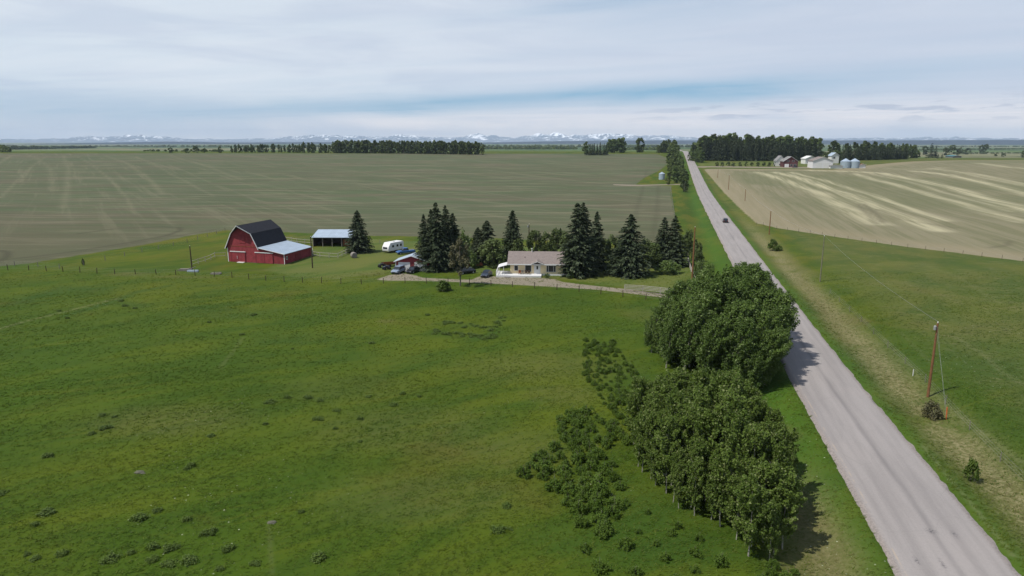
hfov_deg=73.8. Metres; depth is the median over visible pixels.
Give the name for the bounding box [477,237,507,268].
yard tree
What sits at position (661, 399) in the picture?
young aspen
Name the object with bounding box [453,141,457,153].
poplar tree
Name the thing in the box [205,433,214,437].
weed clump
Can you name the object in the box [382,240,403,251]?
camper trailer
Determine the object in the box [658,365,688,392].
young aspen
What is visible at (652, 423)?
young aspen
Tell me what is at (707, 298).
aspen tree
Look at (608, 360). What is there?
shrub
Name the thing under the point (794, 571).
shrub
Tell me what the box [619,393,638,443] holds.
young aspen
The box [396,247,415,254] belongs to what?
pickup truck
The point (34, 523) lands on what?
weed clump
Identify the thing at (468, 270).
parked car
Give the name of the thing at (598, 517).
shrub
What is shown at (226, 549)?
weed clump
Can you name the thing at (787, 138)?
poplar tree
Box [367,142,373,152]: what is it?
poplar tree
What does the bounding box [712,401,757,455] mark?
young aspen
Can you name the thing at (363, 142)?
poplar tree
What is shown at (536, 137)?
mountains
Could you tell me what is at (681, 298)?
aspen tree
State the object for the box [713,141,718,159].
spruce tree
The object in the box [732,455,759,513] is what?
young aspen
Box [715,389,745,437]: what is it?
young aspen
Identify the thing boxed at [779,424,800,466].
young aspen
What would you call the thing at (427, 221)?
spruce tree
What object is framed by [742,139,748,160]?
spruce tree
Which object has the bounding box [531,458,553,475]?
shrub
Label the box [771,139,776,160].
spruce tree
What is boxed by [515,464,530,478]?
shrub
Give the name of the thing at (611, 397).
shrub
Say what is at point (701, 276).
aspen tree
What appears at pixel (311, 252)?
utility pole
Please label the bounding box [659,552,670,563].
shrub
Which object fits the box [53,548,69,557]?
weed clump
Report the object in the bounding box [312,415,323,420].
weed clump
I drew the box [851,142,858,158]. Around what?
poplar tree
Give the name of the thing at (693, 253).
utility pole
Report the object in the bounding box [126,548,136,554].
weed clump
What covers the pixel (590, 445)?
shrub
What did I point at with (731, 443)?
young aspen
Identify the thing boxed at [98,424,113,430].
weed clump
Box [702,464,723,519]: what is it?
young aspen
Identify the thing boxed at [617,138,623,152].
poplar tree
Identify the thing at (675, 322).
aspen tree
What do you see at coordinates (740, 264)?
aspen tree
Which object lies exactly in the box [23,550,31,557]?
weed clump
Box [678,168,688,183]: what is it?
poplar tree
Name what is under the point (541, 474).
shrub
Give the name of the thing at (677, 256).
spruce tree
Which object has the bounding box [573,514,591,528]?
shrub
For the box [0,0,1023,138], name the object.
sky
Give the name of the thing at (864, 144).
poplar tree
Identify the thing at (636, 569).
shrub
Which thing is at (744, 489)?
young aspen
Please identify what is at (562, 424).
shrub
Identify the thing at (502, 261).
yard shrub
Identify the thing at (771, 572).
shrub
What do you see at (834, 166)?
shed
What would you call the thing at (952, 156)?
teal shed
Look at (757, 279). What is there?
aspen tree
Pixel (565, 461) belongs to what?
shrub
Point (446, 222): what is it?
spruce tree
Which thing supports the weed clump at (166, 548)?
on the pasture
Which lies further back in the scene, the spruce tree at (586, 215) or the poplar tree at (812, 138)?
the poplar tree at (812, 138)
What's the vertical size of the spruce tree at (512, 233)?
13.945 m
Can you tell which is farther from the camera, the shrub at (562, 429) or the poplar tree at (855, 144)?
the poplar tree at (855, 144)
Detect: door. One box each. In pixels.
[231,252,245,261]
[238,234,244,242]
[255,253,272,263]
[295,252,301,260]
[398,262,409,270]
[414,262,425,270]
[535,265,538,273]
[816,163,821,167]
[823,163,828,167]
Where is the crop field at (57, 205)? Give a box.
[0,153,674,266]
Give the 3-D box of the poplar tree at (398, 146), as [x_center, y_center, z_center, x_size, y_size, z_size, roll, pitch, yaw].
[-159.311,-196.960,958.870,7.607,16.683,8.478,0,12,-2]
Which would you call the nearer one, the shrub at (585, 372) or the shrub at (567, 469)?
the shrub at (567, 469)
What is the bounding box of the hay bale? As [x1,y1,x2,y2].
[350,252,356,257]
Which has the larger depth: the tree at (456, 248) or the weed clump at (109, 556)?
the tree at (456, 248)
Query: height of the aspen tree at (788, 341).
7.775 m
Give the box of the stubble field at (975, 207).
[704,160,1023,260]
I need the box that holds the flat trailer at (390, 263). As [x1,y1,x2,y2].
[381,261,394,266]
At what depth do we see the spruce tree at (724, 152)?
763.71 m
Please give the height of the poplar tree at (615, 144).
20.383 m
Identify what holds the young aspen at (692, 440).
on the pasture
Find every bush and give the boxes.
[436,280,450,290]
[767,239,778,250]
[774,245,782,250]
[920,399,944,421]
[962,457,982,480]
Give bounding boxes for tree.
[192,146,199,152]
[336,141,342,152]
[340,142,345,152]
[344,140,352,152]
[344,210,375,253]
[352,141,358,152]
[360,140,367,151]
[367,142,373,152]
[371,140,377,152]
[376,141,383,152]
[387,140,392,152]
[392,141,396,152]
[396,142,400,153]
[400,141,405,153]
[405,141,411,153]
[411,141,417,153]
[414,214,430,271]
[418,142,422,153]
[419,202,453,272]
[421,142,427,153]
[424,141,428,153]
[425,209,442,263]
[430,143,437,153]
[432,140,436,153]
[437,140,442,153]
[440,205,460,269]
[445,142,452,153]
[447,213,464,267]
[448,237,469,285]
[450,141,454,153]
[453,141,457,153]
[457,227,471,257]
[458,141,463,153]
[465,141,470,154]
[469,220,503,265]
[469,227,481,262]
[471,144,478,154]
[473,141,478,154]
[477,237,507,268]
[479,142,484,154]
[501,210,526,261]
[502,242,518,253]
[509,238,523,250]
[526,230,543,250]
[534,231,558,250]
[549,228,562,250]
[556,203,599,279]
[558,231,573,251]
[565,202,603,276]
[581,143,587,153]
[590,211,609,269]
[602,234,623,266]
[604,214,653,279]
[611,139,618,150]
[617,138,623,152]
[619,137,626,152]
[635,138,641,151]
[637,137,644,151]
[639,238,656,266]
[642,304,665,352]
[646,243,662,267]
[650,294,681,340]
[652,217,673,266]
[652,300,681,357]
[658,279,688,301]
[658,308,683,361]
[658,309,686,367]
[660,141,664,152]
[662,215,689,266]
[665,173,670,184]
[666,148,672,162]
[671,166,679,182]
[674,288,708,352]
[674,303,710,368]
[676,293,689,310]
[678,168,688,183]
[679,171,685,186]
[680,229,696,257]
[680,290,720,366]
[681,177,688,191]
[682,268,720,294]
[683,274,715,304]
[690,142,696,153]
[690,241,704,267]
[693,264,720,280]
[693,313,735,374]
[694,135,706,152]
[694,312,727,366]
[697,149,704,162]
[701,306,723,360]
[704,137,709,160]
[708,275,739,314]
[709,300,754,366]
[710,141,715,160]
[711,134,716,142]
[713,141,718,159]
[715,139,721,160]
[715,299,757,372]
[716,139,723,160]
[717,264,746,282]
[718,139,726,160]
[720,140,726,160]
[720,316,761,376]
[721,279,747,311]
[724,133,732,143]
[728,139,735,160]
[729,137,736,160]
[731,132,740,142]
[732,275,750,300]
[733,261,746,266]
[740,262,761,275]
[740,340,773,387]
[742,134,752,152]
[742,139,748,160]
[742,270,774,291]
[742,298,764,333]
[743,139,749,160]
[744,310,779,366]
[745,283,773,307]
[746,326,789,386]
[747,141,752,160]
[750,270,775,292]
[751,137,758,160]
[753,137,759,160]
[758,139,765,160]
[761,337,787,385]
[763,139,769,160]
[763,290,794,318]
[766,140,773,160]
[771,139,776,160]
[771,293,799,341]
[771,308,792,346]
[772,326,793,373]
[773,304,800,362]
[775,289,797,310]
[784,135,792,146]
[793,142,797,159]
[807,136,818,149]
[810,140,815,155]
[817,138,824,155]
[826,140,838,153]
[839,144,844,159]
[843,143,850,155]
[844,144,850,160]
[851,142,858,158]
[860,141,871,156]
[862,145,868,159]
[867,145,872,159]
[890,146,896,159]
[909,144,914,157]
[911,145,918,157]
[923,146,928,154]
[924,143,936,157]
[943,147,949,154]
[948,145,955,154]
[956,147,964,154]
[982,144,988,152]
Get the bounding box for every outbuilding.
[800,156,814,163]
[828,152,839,162]
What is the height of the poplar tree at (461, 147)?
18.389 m
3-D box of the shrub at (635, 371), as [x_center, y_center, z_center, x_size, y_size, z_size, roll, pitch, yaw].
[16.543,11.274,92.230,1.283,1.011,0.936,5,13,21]
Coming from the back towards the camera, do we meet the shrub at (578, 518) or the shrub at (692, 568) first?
the shrub at (578, 518)
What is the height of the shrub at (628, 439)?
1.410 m
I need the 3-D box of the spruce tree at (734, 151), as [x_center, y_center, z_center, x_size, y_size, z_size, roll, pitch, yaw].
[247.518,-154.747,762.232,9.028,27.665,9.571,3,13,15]
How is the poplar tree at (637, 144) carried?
on the pasture
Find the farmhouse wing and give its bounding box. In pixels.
[773,155,783,165]
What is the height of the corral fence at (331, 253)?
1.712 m
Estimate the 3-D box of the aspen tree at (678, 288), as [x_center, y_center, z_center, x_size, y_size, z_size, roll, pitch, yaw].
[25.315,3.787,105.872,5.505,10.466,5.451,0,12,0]
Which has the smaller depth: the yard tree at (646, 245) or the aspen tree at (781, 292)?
the aspen tree at (781, 292)
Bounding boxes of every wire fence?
[3,230,216,268]
[6,264,656,299]
[762,222,1022,260]
[830,289,1022,479]
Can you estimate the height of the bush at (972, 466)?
2.567 m
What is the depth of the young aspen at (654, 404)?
63.24 m
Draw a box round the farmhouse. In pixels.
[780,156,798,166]
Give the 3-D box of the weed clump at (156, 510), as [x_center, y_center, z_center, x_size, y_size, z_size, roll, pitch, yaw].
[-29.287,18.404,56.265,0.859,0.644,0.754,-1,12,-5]
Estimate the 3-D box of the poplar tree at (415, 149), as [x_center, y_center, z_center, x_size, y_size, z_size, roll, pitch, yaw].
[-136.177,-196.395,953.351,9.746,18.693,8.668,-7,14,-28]
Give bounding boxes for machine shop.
[807,157,832,167]
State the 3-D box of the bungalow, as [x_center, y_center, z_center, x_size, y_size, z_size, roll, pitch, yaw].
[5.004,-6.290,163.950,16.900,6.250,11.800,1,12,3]
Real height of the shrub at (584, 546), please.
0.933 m
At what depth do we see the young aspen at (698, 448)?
56.05 m
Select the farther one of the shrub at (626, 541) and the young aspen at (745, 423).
the young aspen at (745, 423)
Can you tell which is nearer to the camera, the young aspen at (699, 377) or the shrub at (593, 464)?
the shrub at (593, 464)
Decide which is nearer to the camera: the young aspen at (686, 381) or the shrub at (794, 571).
the shrub at (794, 571)
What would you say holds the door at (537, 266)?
in the bungalow
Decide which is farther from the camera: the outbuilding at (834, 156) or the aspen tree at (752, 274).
the outbuilding at (834, 156)
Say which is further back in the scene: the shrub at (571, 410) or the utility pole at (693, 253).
the utility pole at (693, 253)
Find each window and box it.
[525,265,531,271]
[546,265,555,271]
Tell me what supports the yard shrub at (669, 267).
on the pasture
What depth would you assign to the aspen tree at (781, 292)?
101.59 m
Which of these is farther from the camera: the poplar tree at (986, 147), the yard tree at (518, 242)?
the poplar tree at (986, 147)
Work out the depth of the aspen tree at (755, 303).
91.29 m
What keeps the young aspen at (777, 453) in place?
on the pasture
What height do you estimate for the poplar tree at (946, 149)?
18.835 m
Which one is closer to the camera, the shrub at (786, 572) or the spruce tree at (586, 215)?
the shrub at (786, 572)
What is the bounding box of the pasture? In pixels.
[0,142,1023,575]
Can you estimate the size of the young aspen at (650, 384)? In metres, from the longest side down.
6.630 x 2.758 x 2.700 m
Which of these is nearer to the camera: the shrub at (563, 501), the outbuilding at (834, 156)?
the shrub at (563, 501)
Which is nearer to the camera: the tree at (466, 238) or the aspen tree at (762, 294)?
the aspen tree at (762, 294)
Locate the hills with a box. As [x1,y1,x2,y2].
[12,140,1023,144]
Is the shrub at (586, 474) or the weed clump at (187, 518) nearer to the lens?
the weed clump at (187, 518)
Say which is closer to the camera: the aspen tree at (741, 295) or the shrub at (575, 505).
the shrub at (575, 505)
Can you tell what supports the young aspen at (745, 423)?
on the pasture
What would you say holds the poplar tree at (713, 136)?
on the pasture
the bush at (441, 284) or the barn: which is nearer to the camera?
the bush at (441, 284)
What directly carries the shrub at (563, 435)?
on the pasture
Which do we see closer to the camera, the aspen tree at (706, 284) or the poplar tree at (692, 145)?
the aspen tree at (706, 284)
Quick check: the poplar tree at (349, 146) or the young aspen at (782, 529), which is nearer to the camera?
the young aspen at (782, 529)
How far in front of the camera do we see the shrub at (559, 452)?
66.16 m
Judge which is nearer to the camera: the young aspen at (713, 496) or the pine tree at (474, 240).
the young aspen at (713, 496)
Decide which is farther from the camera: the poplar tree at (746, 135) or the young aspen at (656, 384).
the poplar tree at (746, 135)
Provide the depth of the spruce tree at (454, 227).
171.52 m
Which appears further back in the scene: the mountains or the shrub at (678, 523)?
the mountains
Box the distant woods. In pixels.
[0,144,1023,153]
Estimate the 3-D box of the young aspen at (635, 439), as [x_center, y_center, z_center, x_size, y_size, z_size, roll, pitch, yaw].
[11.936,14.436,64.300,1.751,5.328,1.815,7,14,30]
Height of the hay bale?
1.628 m
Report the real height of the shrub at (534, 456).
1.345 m
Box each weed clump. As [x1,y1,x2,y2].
[0,489,8,495]
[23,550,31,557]
[28,521,40,526]
[29,554,41,562]
[35,507,56,517]
[40,451,55,458]
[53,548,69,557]
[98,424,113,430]
[98,550,122,565]
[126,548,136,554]
[129,511,149,524]
[144,540,160,550]
[144,554,159,564]
[152,506,162,513]
[159,557,176,567]
[163,541,176,553]
[170,542,180,549]
[177,553,199,566]
[182,515,192,522]
[185,461,195,467]
[197,530,207,536]
[203,526,217,535]
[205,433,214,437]
[213,564,224,571]
[219,546,231,552]
[225,543,236,551]
[248,558,260,566]
[263,397,277,404]
[303,395,312,400]
[309,550,327,563]
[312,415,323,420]
[389,402,397,406]
[489,524,505,534]
[501,502,512,508]
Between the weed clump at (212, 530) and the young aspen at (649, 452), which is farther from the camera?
the young aspen at (649, 452)
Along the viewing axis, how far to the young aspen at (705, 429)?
57.44 m
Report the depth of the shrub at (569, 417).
75.32 m
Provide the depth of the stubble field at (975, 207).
364.04 m
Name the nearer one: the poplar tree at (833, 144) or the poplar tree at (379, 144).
the poplar tree at (833, 144)
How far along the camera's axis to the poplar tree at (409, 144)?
953.37 m
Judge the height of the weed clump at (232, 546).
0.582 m
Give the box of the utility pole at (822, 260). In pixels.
[819,235,824,281]
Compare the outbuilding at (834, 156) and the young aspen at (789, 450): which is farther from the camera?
the outbuilding at (834, 156)
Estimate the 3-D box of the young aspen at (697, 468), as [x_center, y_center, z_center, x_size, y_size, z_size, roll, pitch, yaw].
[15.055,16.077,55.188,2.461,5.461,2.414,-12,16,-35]
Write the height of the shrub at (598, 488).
1.682 m
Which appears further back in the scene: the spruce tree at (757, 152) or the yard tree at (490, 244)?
the spruce tree at (757, 152)
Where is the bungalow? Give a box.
[496,248,565,277]
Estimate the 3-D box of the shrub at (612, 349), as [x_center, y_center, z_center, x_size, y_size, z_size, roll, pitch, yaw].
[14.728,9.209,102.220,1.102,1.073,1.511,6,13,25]
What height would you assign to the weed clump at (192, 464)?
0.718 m
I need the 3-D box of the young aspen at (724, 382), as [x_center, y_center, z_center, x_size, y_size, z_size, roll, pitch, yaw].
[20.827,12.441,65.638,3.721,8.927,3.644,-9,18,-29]
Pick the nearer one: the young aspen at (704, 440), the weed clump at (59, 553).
the weed clump at (59, 553)
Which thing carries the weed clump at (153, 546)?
on the pasture
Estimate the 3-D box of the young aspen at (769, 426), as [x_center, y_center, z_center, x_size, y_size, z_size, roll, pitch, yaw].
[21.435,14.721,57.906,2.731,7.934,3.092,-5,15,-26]
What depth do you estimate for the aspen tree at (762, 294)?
97.73 m
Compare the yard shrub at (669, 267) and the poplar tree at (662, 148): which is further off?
the poplar tree at (662, 148)
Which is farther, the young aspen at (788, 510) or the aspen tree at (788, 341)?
the aspen tree at (788, 341)
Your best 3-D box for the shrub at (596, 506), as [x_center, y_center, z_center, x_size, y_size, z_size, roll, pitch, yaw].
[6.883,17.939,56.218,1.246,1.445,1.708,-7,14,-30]
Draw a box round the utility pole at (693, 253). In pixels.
[691,227,695,278]
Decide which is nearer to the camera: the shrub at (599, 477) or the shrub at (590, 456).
the shrub at (599, 477)
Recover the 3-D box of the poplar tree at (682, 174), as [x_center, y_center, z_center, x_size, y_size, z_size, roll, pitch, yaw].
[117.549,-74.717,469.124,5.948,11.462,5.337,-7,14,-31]
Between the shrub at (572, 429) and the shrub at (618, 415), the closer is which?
the shrub at (572, 429)
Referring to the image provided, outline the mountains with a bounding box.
[0,132,1023,142]
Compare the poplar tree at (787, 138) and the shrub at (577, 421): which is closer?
the shrub at (577, 421)
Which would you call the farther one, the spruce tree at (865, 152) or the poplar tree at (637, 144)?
the poplar tree at (637, 144)
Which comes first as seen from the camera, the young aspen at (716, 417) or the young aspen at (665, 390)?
the young aspen at (716, 417)
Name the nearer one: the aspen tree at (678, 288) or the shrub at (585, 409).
the shrub at (585, 409)
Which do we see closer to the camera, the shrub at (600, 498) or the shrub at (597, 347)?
the shrub at (600, 498)
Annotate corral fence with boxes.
[190,252,225,263]
[312,247,349,256]
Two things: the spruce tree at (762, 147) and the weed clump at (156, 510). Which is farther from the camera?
the spruce tree at (762, 147)
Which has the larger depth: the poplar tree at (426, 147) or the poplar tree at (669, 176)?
the poplar tree at (426, 147)
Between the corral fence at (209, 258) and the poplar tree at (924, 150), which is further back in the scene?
the poplar tree at (924, 150)
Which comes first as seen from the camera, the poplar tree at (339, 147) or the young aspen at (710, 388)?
the young aspen at (710, 388)
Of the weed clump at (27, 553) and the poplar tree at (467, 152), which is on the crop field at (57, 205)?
the poplar tree at (467, 152)
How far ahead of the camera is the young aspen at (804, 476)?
55.77 m
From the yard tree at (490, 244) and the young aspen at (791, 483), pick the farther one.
the yard tree at (490, 244)
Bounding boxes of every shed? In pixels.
[311,229,352,246]
[829,164,842,168]
[945,155,961,157]
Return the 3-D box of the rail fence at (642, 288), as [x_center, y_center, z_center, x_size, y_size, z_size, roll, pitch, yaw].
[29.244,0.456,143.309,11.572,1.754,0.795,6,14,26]
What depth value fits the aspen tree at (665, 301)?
102.13 m
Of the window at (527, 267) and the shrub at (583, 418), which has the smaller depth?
the shrub at (583, 418)
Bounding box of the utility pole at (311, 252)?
[310,236,312,267]
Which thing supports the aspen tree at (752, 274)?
on the pasture
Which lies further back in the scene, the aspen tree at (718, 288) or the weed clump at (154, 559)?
the aspen tree at (718, 288)
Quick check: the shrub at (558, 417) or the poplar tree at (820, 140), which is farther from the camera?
the poplar tree at (820, 140)
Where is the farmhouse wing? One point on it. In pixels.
(778, 158)
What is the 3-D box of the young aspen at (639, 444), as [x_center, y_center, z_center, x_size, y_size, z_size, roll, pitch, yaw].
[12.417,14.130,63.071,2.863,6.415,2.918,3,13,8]
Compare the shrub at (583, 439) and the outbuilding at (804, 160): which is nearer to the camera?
the shrub at (583, 439)
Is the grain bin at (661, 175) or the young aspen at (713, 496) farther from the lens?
the grain bin at (661, 175)
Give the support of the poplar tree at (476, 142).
on the crop field at (57, 205)
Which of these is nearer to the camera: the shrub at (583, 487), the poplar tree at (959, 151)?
the shrub at (583, 487)
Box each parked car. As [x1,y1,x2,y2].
[391,265,405,273]
[406,266,419,273]
[457,267,475,274]
[480,269,491,277]
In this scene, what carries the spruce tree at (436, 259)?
on the pasture
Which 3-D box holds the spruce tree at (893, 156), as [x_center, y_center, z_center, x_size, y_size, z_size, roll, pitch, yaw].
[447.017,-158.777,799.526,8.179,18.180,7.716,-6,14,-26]
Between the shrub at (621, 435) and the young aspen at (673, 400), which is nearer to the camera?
the young aspen at (673, 400)
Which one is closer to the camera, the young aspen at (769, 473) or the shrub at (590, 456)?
the young aspen at (769, 473)
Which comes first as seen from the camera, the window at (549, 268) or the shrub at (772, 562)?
the shrub at (772, 562)
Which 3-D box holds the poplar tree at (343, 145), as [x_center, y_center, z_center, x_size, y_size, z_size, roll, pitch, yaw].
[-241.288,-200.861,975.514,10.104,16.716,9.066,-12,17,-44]
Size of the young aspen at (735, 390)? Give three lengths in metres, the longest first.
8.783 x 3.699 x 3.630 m
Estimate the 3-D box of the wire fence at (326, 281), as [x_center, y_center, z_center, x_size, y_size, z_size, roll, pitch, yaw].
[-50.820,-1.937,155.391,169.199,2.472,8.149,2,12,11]
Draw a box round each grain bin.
[659,172,664,179]
[840,159,850,167]
[850,158,859,167]
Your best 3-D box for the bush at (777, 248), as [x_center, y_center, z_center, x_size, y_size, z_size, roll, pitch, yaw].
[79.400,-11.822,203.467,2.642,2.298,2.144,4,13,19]
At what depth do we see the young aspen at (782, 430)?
58.36 m
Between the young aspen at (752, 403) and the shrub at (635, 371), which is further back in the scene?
the shrub at (635, 371)
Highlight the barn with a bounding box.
[225,219,310,263]
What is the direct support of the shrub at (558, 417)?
on the pasture
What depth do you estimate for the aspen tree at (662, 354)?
96.16 m
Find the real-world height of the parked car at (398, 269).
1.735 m
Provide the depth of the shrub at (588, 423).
74.15 m
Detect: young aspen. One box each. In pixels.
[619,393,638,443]
[622,375,646,406]
[625,387,645,434]
[629,414,645,466]
[632,408,651,471]
[638,409,661,478]
[639,376,676,402]
[639,394,665,456]
[640,393,664,409]
[642,379,657,400]
[643,424,653,459]
[645,386,654,402]
[645,436,662,484]
[647,379,676,404]
[653,413,683,493]
[657,388,683,452]
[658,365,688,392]
[659,389,677,429]
[663,415,684,485]
[668,446,690,501]
[669,460,689,508]
[674,398,692,448]
[678,377,694,388]
[679,390,689,404]
[679,401,707,454]
[680,434,702,492]
[681,456,712,515]
[683,439,709,506]
[684,384,693,399]
[685,369,694,380]
[686,390,715,410]
[686,406,720,459]
[687,379,719,408]
[688,364,715,385]
[688,368,708,392]
[691,437,714,500]
[692,410,723,443]
[700,370,730,402]
[700,444,718,503]
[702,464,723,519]
[704,452,737,526]
[710,420,753,470]
[710,445,732,512]
[711,373,749,413]
[711,382,750,421]
[711,449,747,529]
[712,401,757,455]
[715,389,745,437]
[724,474,744,539]
[725,365,739,384]
[725,410,749,443]
[730,371,757,398]
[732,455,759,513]
[732,472,774,556]
[734,479,763,546]
[738,467,766,499]
[740,414,756,436]
[741,407,759,423]
[741,423,769,463]
[743,379,767,402]
[743,395,771,421]
[744,431,782,462]
[752,460,786,541]
[752,462,776,524]
[754,399,779,429]
[757,499,780,557]
[759,418,781,457]
[763,438,795,472]
[768,408,785,430]
[768,468,807,548]
[769,500,787,551]
[771,422,788,451]
[773,452,807,479]
[776,487,798,534]
[777,437,797,474]
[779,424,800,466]
[780,444,796,472]
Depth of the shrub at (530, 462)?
64.21 m
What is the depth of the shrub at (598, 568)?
48.19 m
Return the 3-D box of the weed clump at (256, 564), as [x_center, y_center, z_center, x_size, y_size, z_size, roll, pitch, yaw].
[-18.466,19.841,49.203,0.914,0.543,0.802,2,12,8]
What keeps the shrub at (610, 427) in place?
on the pasture
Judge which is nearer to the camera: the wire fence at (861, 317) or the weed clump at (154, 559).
the weed clump at (154, 559)
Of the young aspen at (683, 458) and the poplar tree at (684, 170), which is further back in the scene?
the poplar tree at (684, 170)
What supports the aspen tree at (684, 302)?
on the pasture
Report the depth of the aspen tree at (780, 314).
91.72 m
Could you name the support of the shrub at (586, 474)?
on the pasture
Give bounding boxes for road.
[680,150,1020,575]
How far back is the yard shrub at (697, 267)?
163.69 m
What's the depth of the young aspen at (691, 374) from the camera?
71.82 m
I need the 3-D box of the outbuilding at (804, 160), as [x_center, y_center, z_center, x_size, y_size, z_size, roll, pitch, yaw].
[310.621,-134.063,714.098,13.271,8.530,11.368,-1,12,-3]
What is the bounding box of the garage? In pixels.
[394,252,429,270]
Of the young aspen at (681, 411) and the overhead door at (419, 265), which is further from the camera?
the overhead door at (419, 265)
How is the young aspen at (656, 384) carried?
on the pasture
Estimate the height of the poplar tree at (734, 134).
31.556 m
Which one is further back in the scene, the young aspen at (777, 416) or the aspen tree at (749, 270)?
the aspen tree at (749, 270)
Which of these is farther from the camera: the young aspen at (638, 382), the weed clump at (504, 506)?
the young aspen at (638, 382)
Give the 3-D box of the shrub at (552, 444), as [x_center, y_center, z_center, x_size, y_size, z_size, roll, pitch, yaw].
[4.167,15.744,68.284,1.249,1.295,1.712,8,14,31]
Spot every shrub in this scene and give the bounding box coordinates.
[461,250,479,268]
[498,257,504,267]
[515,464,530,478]
[525,459,534,469]
[529,450,542,460]
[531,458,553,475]
[537,471,547,480]
[538,448,546,455]
[544,453,555,462]
[544,475,563,492]
[548,441,561,451]
[553,463,572,476]
[555,413,566,422]
[555,449,564,459]
[557,421,567,428]
[557,427,567,434]
[558,431,569,442]
[558,472,570,483]
[560,481,577,496]
[560,494,575,506]
[561,458,569,467]
[564,406,581,418]
[566,412,579,423]
[566,437,578,446]
[567,440,576,450]
[568,426,578,432]
[569,498,587,515]
[570,430,583,438]
[570,451,584,466]
[571,417,582,427]
[572,445,583,458]
[573,476,589,489]
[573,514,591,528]
[574,490,588,502]
[575,465,587,475]
[577,434,591,446]
[577,485,589,498]
[579,404,594,414]
[579,413,591,422]
[579,542,589,554]
[581,360,591,364]
[581,370,589,375]
[582,439,598,453]
[582,452,596,463]
[582,460,596,471]
[582,471,593,480]
[585,419,593,426]
[585,424,597,433]
[585,498,603,513]
[587,447,605,459]
[587,491,605,505]
[588,480,610,496]
[590,472,605,487]
[590,511,608,522]
[590,557,611,575]
[591,379,598,385]
[592,524,607,539]
[593,345,603,349]
[593,432,601,443]
[595,416,605,424]
[595,519,615,535]
[597,461,612,476]
[599,368,608,374]
[600,438,613,449]
[602,350,608,355]
[602,505,619,519]
[603,358,611,363]
[603,430,617,440]
[605,418,617,429]
[605,424,617,433]
[605,465,619,482]
[606,494,623,511]
[607,347,614,352]
[607,366,615,372]
[607,395,615,400]
[608,460,616,467]
[609,403,616,409]
[611,480,626,489]
[614,397,625,404]
[615,411,625,419]
[615,424,623,434]
[616,536,632,550]
[618,432,627,438]
[621,435,632,445]
[622,498,629,506]
[627,566,643,575]
[630,369,638,374]
[652,539,659,546]
[654,260,681,274]
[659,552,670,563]
[667,527,676,536]
[673,521,682,528]
[688,545,702,558]
[689,565,700,572]
[693,259,706,271]
[693,269,702,277]
[694,534,703,541]
[713,551,727,568]
[764,567,777,575]
[765,558,780,569]
[776,569,792,575]
[789,568,800,575]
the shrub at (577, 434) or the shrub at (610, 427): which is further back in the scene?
the shrub at (610, 427)
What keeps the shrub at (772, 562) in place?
on the pasture
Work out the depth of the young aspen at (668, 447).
58.66 m
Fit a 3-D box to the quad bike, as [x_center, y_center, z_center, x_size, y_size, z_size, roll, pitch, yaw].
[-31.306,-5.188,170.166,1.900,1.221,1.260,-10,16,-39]
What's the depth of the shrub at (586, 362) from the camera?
95.97 m
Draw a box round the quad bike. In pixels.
[382,265,390,269]
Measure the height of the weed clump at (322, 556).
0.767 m
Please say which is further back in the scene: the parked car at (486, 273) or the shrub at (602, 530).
the parked car at (486, 273)
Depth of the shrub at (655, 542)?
51.40 m
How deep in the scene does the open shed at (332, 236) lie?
210.30 m
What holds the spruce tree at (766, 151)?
on the pasture
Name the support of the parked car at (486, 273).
on the pasture
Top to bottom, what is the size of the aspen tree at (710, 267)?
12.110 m
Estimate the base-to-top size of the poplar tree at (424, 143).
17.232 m
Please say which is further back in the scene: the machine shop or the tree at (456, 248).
the machine shop
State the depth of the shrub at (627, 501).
57.35 m
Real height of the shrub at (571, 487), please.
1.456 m
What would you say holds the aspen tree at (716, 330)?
on the pasture
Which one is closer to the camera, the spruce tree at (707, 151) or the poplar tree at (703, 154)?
the poplar tree at (703, 154)
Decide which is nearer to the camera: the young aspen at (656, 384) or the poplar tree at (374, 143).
the young aspen at (656, 384)
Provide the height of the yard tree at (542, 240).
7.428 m
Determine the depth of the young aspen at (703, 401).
61.10 m
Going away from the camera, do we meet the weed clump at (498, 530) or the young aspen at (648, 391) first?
the weed clump at (498, 530)
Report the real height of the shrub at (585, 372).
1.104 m
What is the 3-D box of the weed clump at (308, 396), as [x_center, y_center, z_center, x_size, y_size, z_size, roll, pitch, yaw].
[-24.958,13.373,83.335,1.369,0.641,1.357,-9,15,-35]
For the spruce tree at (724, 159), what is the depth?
763.57 m
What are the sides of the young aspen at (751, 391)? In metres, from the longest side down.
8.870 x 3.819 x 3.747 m
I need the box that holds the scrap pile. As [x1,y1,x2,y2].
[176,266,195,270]
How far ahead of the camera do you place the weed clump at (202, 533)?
52.74 m
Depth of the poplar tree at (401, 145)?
955.99 m
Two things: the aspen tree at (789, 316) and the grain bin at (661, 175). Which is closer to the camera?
the aspen tree at (789, 316)
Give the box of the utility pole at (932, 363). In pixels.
[926,322,938,396]
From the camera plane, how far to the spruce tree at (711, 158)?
767.35 m
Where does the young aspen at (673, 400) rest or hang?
on the pasture
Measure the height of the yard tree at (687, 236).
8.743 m
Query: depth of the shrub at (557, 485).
59.62 m
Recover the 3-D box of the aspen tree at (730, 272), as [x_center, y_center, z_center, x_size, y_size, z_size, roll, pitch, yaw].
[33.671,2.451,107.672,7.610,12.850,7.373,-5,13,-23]
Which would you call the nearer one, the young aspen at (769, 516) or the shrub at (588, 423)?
the young aspen at (769, 516)
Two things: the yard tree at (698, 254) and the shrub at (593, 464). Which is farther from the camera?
the yard tree at (698, 254)
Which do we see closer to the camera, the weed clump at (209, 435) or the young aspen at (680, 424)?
the young aspen at (680, 424)
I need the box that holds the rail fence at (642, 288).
[624,285,667,293]

